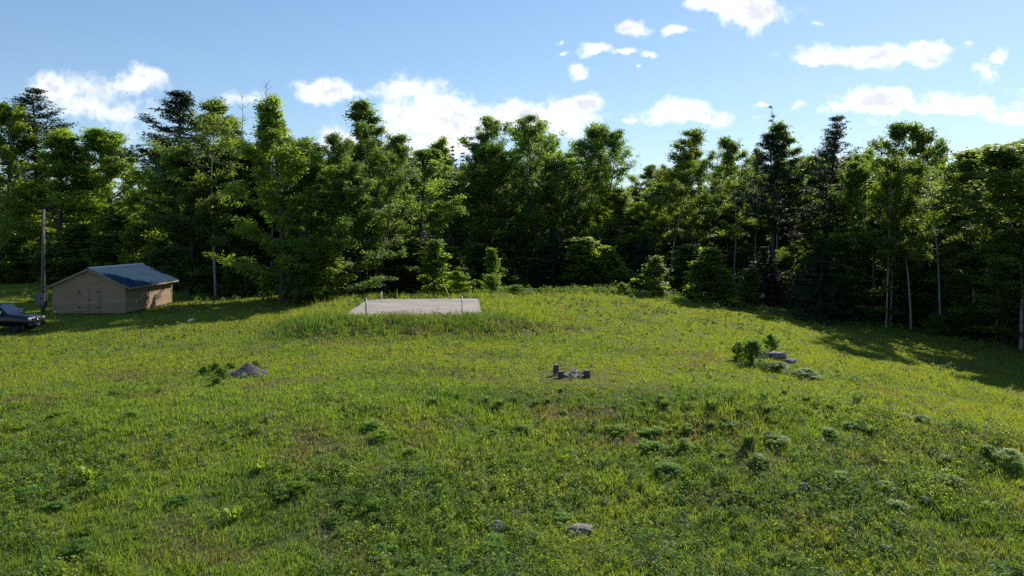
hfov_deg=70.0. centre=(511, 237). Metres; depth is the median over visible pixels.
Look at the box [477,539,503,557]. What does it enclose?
weed clump
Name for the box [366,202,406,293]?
spruce tree
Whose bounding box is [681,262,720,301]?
sapling
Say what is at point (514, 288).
shrub
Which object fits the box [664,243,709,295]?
sapling
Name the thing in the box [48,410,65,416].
weed clump
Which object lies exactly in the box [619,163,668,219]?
aspen tree
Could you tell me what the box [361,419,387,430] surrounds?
weed clump
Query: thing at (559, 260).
spruce tree
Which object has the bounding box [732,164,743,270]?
aspen tree
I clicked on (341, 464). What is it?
weed clump
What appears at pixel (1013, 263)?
maple tree
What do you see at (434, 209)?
maple tree
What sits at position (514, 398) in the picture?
rush clump
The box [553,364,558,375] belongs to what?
log stump
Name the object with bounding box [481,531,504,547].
weed clump
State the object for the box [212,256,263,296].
sapling
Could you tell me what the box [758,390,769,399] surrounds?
rush clump
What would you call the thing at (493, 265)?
sapling
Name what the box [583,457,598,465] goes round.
weed clump
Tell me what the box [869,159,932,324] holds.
aspen tree
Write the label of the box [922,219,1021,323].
maple tree
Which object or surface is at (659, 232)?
aspen tree
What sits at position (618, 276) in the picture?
spruce tree
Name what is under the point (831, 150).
pine tree
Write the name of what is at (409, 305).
concrete slab
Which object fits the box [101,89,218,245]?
pine tree
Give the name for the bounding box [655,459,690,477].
weed clump
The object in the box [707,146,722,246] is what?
dead tree
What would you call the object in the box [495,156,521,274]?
aspen tree
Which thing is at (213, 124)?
aspen tree
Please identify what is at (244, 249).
maple tree
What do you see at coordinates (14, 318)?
car
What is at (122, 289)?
wooden shed
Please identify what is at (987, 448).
shrub
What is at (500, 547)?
weed clump
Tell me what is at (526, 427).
weed clump
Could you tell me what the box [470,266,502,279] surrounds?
sapling
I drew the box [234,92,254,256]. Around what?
dead tree
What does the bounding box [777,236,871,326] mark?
spruce tree
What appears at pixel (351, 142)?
maple tree
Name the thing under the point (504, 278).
shrub
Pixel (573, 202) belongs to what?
aspen tree
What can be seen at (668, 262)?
maple tree
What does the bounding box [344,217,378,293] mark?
spruce tree
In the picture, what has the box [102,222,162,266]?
sapling
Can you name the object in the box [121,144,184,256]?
maple tree
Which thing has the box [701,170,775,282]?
maple tree
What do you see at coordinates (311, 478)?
weed clump
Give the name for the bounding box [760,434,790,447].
weed clump
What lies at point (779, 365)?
shrub
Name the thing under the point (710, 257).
sapling
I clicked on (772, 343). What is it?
shrub
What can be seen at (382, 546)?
weed clump
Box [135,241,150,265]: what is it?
spruce tree
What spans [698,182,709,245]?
aspen tree
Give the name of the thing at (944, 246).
maple tree
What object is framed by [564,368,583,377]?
fire pit
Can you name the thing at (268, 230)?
spruce tree
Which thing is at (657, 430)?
weed clump
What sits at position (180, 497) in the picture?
weed clump
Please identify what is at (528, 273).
spruce tree
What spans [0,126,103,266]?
maple tree
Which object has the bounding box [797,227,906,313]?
maple tree
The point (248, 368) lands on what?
gravel heap
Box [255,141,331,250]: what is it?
maple tree
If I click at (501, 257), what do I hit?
maple tree
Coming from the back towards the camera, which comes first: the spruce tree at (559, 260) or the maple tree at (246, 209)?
the spruce tree at (559, 260)
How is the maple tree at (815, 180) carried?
on the ground at (302, 535)
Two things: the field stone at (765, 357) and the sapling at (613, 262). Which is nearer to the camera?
the field stone at (765, 357)
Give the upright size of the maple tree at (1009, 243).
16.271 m
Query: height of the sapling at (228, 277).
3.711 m
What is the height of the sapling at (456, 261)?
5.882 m
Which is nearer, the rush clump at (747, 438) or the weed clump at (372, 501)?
the weed clump at (372, 501)
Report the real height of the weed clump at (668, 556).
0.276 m
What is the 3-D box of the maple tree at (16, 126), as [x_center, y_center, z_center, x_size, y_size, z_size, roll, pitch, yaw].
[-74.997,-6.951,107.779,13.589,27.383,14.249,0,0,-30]
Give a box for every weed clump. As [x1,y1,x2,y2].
[10,467,41,481]
[10,481,45,498]
[39,496,69,510]
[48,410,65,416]
[60,536,99,561]
[80,523,101,536]
[113,451,139,462]
[119,410,139,417]
[167,427,180,436]
[167,493,195,508]
[275,478,315,498]
[298,475,319,483]
[330,494,356,505]
[331,461,352,475]
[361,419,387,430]
[366,499,378,508]
[369,429,394,442]
[369,542,396,556]
[401,446,426,460]
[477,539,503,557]
[481,429,502,437]
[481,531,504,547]
[492,544,509,555]
[505,423,533,433]
[550,511,572,523]
[562,449,578,456]
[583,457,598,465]
[598,424,618,433]
[604,423,632,435]
[623,406,637,413]
[637,427,653,437]
[639,439,670,455]
[646,425,665,436]
[654,420,664,427]
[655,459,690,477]
[662,546,683,558]
[677,438,692,452]
[678,423,696,435]
[681,401,698,411]
[715,451,726,457]
[718,420,740,428]
[743,453,769,465]
[756,431,780,437]
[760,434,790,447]
[819,426,841,438]
[829,469,851,483]
[841,421,859,429]
[874,480,894,490]
[883,497,917,512]
[909,413,932,422]
[928,453,953,462]
[939,474,970,486]
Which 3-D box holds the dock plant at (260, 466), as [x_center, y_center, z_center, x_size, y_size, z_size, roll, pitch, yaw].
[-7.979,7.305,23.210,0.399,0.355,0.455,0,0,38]
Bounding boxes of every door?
[78,289,88,310]
[89,288,99,310]
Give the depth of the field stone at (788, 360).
39.55 m
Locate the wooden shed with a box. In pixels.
[44,263,178,314]
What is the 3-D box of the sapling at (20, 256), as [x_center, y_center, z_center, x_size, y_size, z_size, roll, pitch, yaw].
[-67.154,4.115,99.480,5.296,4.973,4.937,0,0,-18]
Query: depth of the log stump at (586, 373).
34.55 m
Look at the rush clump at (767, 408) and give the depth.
27.88 m
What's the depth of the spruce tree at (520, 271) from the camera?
125.06 m
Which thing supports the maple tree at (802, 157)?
on the ground at (302, 535)
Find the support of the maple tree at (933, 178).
on the ground at (302, 535)
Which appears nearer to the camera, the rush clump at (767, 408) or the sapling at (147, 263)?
the rush clump at (767, 408)
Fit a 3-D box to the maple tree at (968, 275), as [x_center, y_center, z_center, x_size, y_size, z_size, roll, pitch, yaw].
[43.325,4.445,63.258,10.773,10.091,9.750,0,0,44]
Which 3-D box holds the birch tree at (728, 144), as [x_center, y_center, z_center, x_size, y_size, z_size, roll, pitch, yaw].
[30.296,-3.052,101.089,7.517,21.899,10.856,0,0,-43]
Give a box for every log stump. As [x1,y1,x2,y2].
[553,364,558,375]
[558,371,563,378]
[584,370,590,378]
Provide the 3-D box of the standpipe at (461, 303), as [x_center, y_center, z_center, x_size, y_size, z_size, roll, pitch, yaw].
[-3.771,5.050,55.133,0.158,1.200,0.162,0,0,0]
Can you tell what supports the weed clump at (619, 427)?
on the ground at (302, 535)
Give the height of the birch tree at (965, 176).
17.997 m
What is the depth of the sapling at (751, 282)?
77.36 m
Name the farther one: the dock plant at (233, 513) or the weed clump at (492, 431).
the weed clump at (492, 431)
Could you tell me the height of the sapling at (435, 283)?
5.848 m
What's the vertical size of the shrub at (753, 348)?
1.652 m
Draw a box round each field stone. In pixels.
[489,520,503,533]
[563,523,591,534]
[758,350,769,358]
[784,358,796,363]
[798,482,810,488]
[878,544,891,550]
[918,496,930,504]
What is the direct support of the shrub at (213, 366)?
on the ground at (302, 535)
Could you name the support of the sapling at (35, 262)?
on the ground at (302, 535)
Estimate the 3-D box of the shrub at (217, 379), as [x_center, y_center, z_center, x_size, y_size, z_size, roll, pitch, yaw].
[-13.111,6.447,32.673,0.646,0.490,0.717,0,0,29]
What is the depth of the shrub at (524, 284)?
95.71 m
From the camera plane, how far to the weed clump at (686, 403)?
29.14 m
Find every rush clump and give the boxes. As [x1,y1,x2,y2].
[429,395,440,404]
[456,390,464,398]
[482,394,491,402]
[495,396,506,408]
[509,393,518,403]
[530,397,540,406]
[646,405,656,413]
[654,390,665,399]
[660,397,670,408]
[702,395,720,411]
[706,417,716,429]
[719,390,739,403]
[721,415,731,421]
[733,405,745,415]
[737,429,759,446]
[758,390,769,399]
[760,403,775,414]
[780,388,789,393]
[801,393,811,401]
[823,402,833,409]
[853,393,864,402]
[862,422,876,433]
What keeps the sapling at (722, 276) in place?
on the ground at (302, 535)
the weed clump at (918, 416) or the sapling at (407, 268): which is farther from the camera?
the sapling at (407, 268)
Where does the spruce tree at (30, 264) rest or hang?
on the ground at (302, 535)
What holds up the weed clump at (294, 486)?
on the ground at (302, 535)
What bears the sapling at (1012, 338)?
on the ground at (302, 535)
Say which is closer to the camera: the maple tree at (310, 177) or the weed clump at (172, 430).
the weed clump at (172, 430)
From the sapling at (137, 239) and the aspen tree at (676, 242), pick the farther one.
the aspen tree at (676, 242)
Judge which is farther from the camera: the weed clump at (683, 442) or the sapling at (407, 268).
the sapling at (407, 268)
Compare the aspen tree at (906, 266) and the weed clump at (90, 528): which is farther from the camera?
the aspen tree at (906, 266)
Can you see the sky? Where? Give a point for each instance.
(653, 71)
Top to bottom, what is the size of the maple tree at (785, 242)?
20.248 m
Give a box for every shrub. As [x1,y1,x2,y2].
[195,366,212,376]
[206,362,225,373]
[209,366,231,378]
[210,376,222,385]
[224,361,237,369]
[251,360,262,367]
[472,272,490,290]
[478,272,500,293]
[499,274,515,289]
[499,284,535,294]
[515,281,537,289]
[614,283,631,293]
[729,340,745,360]
[740,338,771,364]
[759,332,786,354]
[760,361,793,374]
[790,368,823,379]
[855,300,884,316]
[920,308,970,335]
[921,313,969,336]
[976,443,996,460]
[990,447,1023,472]
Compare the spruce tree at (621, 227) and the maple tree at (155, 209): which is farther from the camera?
the spruce tree at (621, 227)
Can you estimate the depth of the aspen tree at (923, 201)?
86.76 m
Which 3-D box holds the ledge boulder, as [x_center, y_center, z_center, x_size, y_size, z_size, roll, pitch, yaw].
[14.738,6.655,40.818,1.537,0.594,1.069,0,-7,-14]
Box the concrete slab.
[349,298,480,316]
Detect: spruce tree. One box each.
[18,244,37,282]
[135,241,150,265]
[149,238,170,270]
[172,268,184,291]
[190,244,231,295]
[252,159,279,291]
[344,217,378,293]
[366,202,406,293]
[387,164,430,275]
[395,218,440,293]
[450,145,458,234]
[457,152,475,272]
[506,268,515,285]
[511,186,532,279]
[511,201,531,278]
[520,262,543,290]
[524,227,582,290]
[595,201,642,285]
[616,259,630,286]
[623,236,672,292]
[730,246,804,306]
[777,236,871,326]
[877,302,891,321]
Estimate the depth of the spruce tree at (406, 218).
114.85 m
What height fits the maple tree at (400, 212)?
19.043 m
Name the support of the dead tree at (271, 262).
on the ground at (302, 535)
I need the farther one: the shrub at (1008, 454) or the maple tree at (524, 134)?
the maple tree at (524, 134)
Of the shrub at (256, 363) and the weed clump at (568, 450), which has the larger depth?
the shrub at (256, 363)
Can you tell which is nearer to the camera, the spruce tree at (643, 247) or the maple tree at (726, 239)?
the spruce tree at (643, 247)
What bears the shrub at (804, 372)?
on the ground at (302, 535)
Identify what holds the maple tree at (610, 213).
on the ground at (302, 535)
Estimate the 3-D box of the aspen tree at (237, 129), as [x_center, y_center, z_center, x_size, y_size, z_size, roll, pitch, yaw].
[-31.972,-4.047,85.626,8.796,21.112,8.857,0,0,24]
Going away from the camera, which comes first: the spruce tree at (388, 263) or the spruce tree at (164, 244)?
the spruce tree at (388, 263)
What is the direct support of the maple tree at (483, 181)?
on the ground at (302, 535)
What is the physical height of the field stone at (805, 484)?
0.193 m
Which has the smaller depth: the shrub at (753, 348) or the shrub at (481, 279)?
the shrub at (753, 348)
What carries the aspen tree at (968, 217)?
on the ground at (302, 535)
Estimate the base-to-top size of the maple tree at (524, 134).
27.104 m
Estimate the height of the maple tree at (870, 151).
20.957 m
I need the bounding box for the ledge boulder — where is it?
[768,351,787,359]
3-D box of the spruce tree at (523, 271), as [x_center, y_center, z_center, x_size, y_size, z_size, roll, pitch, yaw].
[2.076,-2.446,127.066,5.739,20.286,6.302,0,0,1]
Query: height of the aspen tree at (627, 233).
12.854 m
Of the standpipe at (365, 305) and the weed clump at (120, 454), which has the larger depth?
the standpipe at (365, 305)
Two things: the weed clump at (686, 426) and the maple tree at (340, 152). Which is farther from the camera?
the maple tree at (340, 152)
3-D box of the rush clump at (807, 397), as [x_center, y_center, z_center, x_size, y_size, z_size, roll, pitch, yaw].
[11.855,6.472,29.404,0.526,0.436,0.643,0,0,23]
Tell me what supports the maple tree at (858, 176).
on the ground at (302, 535)
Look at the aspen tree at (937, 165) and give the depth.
103.05 m
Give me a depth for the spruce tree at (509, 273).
97.22 m
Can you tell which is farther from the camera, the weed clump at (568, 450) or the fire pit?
the fire pit
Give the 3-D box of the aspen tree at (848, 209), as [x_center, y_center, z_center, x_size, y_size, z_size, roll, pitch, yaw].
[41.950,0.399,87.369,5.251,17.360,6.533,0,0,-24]
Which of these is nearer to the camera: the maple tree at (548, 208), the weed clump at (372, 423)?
the weed clump at (372, 423)
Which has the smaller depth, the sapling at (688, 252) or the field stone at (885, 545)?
the field stone at (885, 545)
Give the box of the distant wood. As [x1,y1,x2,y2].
[0,172,803,271]
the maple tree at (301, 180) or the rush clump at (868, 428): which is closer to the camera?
the rush clump at (868, 428)
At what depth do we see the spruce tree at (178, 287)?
83.42 m
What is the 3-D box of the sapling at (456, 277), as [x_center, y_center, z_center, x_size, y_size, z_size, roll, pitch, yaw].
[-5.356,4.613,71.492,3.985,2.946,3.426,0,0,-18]
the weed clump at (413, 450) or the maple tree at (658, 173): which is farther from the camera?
the maple tree at (658, 173)
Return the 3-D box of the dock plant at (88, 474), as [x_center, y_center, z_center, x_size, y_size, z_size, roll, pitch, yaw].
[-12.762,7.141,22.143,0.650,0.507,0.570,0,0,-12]
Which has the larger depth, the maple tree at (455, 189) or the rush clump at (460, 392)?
the maple tree at (455, 189)
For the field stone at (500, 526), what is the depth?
20.32 m
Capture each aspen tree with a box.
[142,95,251,296]
[221,114,277,243]
[341,97,432,262]
[451,132,509,232]
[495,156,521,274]
[499,190,523,271]
[543,190,554,234]
[559,156,579,232]
[564,166,593,239]
[598,160,613,246]
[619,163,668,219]
[622,218,633,263]
[636,127,739,284]
[637,202,660,254]
[640,199,659,251]
[646,146,718,252]
[649,210,666,254]
[654,163,686,277]
[666,171,694,257]
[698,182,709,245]
[704,154,737,246]
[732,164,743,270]
[740,147,778,266]
[743,183,766,264]
[751,120,835,296]
[836,151,883,273]
[842,177,881,302]
[869,149,952,329]
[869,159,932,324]
[872,162,918,300]
[907,158,932,293]
[930,158,946,172]
[951,166,1001,298]
[962,138,1023,340]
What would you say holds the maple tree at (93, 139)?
on the ground at (302, 535)
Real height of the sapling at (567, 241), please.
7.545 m
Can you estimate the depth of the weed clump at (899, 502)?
21.21 m
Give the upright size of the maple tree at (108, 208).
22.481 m
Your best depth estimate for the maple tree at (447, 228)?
118.49 m
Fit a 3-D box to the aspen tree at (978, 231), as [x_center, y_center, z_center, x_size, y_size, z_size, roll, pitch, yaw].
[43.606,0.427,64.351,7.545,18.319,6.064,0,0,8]
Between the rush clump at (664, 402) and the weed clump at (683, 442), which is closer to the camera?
the weed clump at (683, 442)
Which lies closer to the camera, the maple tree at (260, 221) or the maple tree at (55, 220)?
the maple tree at (260, 221)
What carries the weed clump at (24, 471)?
on the ground at (302, 535)
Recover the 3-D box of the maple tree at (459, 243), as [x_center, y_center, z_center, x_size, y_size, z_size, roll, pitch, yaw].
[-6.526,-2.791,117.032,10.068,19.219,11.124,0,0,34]
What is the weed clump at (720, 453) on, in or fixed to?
on the ground at (302, 535)
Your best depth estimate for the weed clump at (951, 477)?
22.77 m
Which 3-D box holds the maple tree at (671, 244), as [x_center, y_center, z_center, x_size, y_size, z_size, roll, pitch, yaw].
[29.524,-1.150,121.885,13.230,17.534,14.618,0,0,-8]
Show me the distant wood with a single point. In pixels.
(120, 196)
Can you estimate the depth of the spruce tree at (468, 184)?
122.34 m
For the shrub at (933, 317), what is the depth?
68.99 m
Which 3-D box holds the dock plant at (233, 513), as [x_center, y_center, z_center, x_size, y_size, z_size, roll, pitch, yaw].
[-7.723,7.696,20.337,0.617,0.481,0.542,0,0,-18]
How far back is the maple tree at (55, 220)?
141.17 m
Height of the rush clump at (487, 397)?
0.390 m
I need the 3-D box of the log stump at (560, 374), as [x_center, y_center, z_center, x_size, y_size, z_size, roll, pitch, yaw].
[2.307,6.506,34.499,0.309,0.396,0.308,0,0,0]
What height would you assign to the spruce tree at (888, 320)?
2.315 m
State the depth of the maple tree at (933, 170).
88.77 m
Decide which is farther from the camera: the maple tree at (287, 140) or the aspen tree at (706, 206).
the aspen tree at (706, 206)
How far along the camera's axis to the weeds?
22.48 m
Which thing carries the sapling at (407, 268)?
on the ground at (302, 535)
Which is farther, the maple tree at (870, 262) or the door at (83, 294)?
the maple tree at (870, 262)
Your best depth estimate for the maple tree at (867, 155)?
91.73 m
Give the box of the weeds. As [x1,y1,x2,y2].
[0,281,1023,575]
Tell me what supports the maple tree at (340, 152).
on the ground at (302, 535)
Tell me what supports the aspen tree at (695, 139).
on the ground at (302, 535)
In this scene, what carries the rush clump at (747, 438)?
on the ground at (302, 535)
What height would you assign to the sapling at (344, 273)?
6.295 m
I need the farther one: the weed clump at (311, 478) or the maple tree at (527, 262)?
the maple tree at (527, 262)
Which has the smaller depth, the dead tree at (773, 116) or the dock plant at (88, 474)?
the dock plant at (88, 474)
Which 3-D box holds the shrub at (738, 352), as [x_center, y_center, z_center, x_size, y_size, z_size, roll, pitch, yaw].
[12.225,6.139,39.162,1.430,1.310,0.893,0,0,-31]
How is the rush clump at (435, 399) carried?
on the ground at (302, 535)
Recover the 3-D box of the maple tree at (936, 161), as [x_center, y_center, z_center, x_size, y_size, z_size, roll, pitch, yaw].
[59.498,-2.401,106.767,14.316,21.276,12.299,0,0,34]
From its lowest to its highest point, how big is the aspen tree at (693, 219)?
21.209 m
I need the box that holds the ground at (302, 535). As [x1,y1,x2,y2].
[0,269,1023,575]
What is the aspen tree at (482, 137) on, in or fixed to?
on the ground at (302, 535)
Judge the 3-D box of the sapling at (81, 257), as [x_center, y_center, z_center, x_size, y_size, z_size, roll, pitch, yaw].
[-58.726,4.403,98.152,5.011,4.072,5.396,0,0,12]
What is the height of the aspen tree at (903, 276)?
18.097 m
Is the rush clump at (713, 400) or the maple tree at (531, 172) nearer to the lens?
the rush clump at (713, 400)
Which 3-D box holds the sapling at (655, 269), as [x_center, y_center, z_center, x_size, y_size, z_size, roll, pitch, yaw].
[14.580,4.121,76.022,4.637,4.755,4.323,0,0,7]
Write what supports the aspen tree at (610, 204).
on the ground at (302, 535)
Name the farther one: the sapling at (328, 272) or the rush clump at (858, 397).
the sapling at (328, 272)
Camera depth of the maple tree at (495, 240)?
115.59 m
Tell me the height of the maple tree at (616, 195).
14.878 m
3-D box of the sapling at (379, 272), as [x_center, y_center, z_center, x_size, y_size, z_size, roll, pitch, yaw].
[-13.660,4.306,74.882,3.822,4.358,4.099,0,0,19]
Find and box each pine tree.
[0,87,122,248]
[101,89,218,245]
[728,132,816,305]
[774,114,878,272]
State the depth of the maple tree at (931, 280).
76.38 m
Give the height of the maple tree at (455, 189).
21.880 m
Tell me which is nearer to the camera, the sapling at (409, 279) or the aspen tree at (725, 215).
the sapling at (409, 279)
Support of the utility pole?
on the ground at (302, 535)
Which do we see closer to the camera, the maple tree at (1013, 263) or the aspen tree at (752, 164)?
the maple tree at (1013, 263)
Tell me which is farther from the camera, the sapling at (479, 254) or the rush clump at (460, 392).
the sapling at (479, 254)
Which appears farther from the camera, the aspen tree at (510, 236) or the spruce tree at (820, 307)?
the aspen tree at (510, 236)
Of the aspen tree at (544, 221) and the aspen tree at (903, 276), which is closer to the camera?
the aspen tree at (903, 276)
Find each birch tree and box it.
[694,135,770,286]
[852,119,928,326]
[891,121,970,328]
[929,146,1017,335]
[945,141,1023,349]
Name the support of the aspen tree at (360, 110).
on the ground at (302, 535)
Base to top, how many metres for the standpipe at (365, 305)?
1.270 m
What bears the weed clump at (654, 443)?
on the ground at (302, 535)
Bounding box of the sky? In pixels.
[0,0,1023,238]
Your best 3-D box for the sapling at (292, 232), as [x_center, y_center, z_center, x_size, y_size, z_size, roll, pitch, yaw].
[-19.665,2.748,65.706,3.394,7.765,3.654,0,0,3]
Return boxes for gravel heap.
[220,362,269,377]
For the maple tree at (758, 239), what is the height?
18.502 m
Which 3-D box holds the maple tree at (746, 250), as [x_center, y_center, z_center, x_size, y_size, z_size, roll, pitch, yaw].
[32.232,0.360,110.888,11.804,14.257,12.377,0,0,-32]
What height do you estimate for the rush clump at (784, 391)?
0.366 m
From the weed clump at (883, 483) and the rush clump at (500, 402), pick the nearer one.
the weed clump at (883, 483)
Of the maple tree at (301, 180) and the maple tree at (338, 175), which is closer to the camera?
the maple tree at (338, 175)
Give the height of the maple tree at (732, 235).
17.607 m
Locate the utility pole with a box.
[35,209,46,312]
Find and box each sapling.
[0,236,40,282]
[0,250,33,282]
[25,240,61,282]
[28,222,96,283]
[58,255,85,276]
[64,213,139,276]
[79,240,119,266]
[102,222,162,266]
[133,241,158,269]
[138,237,170,268]
[169,252,216,294]
[202,244,231,290]
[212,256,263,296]
[215,265,241,295]
[268,225,312,305]
[303,235,356,301]
[308,242,379,296]
[367,262,394,295]
[382,237,451,294]
[391,255,438,290]
[403,263,451,287]
[414,239,453,294]
[435,270,478,294]
[443,245,475,287]
[463,242,510,288]
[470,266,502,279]
[482,247,507,289]
[521,257,551,287]
[538,238,596,285]
[558,237,617,289]
[588,244,638,287]
[618,252,629,283]
[630,255,672,294]
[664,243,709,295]
[674,247,739,299]
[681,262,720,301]
[706,269,745,305]
[732,267,763,306]
[990,324,1015,342]
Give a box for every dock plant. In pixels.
[80,465,100,480]
[223,503,244,522]
[249,425,255,433]
[256,462,266,472]
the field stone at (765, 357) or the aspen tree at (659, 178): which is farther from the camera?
the aspen tree at (659, 178)
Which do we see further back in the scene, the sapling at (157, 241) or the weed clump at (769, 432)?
the sapling at (157, 241)
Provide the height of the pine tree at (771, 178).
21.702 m
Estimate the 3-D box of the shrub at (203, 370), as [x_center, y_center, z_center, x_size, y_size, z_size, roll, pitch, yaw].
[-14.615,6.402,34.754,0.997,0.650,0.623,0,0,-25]
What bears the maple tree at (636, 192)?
on the ground at (302, 535)
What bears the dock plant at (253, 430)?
on the ground at (302, 535)
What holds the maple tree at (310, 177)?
on the ground at (302, 535)
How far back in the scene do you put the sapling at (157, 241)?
91.45 m
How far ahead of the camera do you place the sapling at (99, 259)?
93.98 m
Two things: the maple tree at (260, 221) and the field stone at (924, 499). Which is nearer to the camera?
the field stone at (924, 499)
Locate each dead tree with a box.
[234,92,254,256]
[258,81,283,280]
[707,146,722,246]
[767,106,783,288]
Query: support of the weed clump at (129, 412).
on the ground at (302, 535)
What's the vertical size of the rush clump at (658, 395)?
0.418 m
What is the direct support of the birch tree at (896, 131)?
on the ground at (302, 535)
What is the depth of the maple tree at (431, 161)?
86.23 m
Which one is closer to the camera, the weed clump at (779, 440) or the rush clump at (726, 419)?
the weed clump at (779, 440)
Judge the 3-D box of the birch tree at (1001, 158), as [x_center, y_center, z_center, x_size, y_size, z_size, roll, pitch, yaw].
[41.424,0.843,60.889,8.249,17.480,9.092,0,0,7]
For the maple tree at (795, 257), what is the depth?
110.42 m
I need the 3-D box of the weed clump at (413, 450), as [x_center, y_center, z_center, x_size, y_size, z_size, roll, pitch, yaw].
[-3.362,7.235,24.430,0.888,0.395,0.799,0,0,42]
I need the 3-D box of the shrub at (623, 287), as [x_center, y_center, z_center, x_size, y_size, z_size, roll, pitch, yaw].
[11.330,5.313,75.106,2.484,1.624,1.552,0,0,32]
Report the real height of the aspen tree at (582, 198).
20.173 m
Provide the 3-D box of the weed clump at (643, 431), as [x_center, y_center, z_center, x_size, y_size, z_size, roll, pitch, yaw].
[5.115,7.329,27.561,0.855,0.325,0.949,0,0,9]
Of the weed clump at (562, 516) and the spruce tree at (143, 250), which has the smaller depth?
the weed clump at (562, 516)
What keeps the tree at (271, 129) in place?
on the ground at (302, 535)
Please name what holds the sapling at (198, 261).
on the ground at (302, 535)
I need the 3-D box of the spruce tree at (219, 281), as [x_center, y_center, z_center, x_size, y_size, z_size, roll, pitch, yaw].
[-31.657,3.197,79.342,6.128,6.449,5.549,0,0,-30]
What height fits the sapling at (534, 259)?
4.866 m
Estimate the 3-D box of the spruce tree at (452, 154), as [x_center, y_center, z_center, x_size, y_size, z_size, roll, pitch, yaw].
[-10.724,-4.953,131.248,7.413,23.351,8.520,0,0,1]
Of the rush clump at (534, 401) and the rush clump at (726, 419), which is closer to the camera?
the rush clump at (726, 419)
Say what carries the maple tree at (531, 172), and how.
on the ground at (302, 535)
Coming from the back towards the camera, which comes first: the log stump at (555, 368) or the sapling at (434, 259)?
the sapling at (434, 259)
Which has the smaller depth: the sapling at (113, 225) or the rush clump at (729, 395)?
the rush clump at (729, 395)
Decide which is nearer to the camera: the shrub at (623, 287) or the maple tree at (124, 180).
the shrub at (623, 287)
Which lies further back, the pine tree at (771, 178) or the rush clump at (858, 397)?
the pine tree at (771, 178)
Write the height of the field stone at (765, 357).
0.556 m
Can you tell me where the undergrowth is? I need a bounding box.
[0,263,1019,346]
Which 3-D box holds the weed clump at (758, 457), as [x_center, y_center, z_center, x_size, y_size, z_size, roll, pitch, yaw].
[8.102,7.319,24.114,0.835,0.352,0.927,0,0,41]
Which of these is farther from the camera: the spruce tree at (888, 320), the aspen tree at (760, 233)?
the aspen tree at (760, 233)
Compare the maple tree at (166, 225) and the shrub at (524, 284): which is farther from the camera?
the shrub at (524, 284)
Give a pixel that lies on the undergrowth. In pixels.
(265, 292)
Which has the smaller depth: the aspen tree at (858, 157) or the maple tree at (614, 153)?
the aspen tree at (858, 157)
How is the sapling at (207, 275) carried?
on the ground at (302, 535)
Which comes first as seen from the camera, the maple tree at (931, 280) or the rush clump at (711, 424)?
the rush clump at (711, 424)
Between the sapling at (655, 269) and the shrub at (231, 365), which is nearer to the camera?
the shrub at (231, 365)
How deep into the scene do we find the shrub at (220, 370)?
34.07 m
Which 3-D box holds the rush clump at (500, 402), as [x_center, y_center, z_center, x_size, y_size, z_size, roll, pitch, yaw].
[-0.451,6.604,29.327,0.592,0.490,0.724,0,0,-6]
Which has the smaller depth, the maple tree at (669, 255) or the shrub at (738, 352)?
the shrub at (738, 352)
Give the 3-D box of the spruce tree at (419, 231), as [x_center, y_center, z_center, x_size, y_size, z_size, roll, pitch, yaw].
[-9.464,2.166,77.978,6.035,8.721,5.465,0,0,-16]
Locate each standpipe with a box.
[365,298,366,313]
[461,296,462,311]
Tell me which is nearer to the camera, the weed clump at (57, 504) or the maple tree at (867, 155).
the weed clump at (57, 504)
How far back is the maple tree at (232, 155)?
79.11 m
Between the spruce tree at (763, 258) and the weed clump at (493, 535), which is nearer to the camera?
the weed clump at (493, 535)
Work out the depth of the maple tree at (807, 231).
86.13 m
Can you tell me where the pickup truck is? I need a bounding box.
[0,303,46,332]
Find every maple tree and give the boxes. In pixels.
[0,100,52,274]
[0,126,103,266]
[32,127,154,253]
[32,179,69,256]
[54,139,141,259]
[115,167,144,253]
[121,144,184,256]
[128,143,247,277]
[132,154,259,294]
[162,160,297,269]
[171,145,263,288]
[172,141,266,261]
[189,140,297,259]
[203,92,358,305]
[208,145,286,289]
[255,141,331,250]
[258,138,335,286]
[259,134,310,259]
[266,147,335,273]
[275,161,404,298]
[302,136,394,258]
[317,119,421,293]
[368,164,428,260]
[377,147,470,266]
[405,135,509,270]
[415,167,457,245]
[424,166,459,252]
[437,161,494,266]
[452,141,529,271]
[456,114,618,275]
[459,183,530,275]
[461,152,534,264]
[517,170,574,264]
[528,156,547,232]
[531,120,641,251]
[540,151,584,268]
[574,187,653,260]
[600,200,637,264]
[608,185,659,282]
[618,182,695,275]
[627,225,676,267]
[630,206,671,255]
[636,162,713,273]
[648,168,693,275]
[656,182,719,268]
[684,195,761,281]
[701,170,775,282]
[707,170,805,282]
[719,179,757,271]
[764,155,840,283]
[767,172,796,279]
[778,220,863,303]
[779,159,845,267]
[784,164,841,252]
[788,154,826,277]
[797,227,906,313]
[813,159,912,316]
[821,152,885,284]
[822,146,940,299]
[825,217,932,321]
[863,253,940,317]
[886,173,1004,307]
[892,161,958,293]
[909,163,968,299]
[913,250,1018,319]
[917,148,995,303]
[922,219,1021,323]
[925,155,949,167]
[946,235,1023,343]
[966,219,1023,337]
[990,198,1023,256]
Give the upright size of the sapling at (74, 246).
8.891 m
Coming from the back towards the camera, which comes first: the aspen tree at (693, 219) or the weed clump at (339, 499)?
the aspen tree at (693, 219)
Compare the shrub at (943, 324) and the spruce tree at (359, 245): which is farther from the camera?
the spruce tree at (359, 245)
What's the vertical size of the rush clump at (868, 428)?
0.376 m
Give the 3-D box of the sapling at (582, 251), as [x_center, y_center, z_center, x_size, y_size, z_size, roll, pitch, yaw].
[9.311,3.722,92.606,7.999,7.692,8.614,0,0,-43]

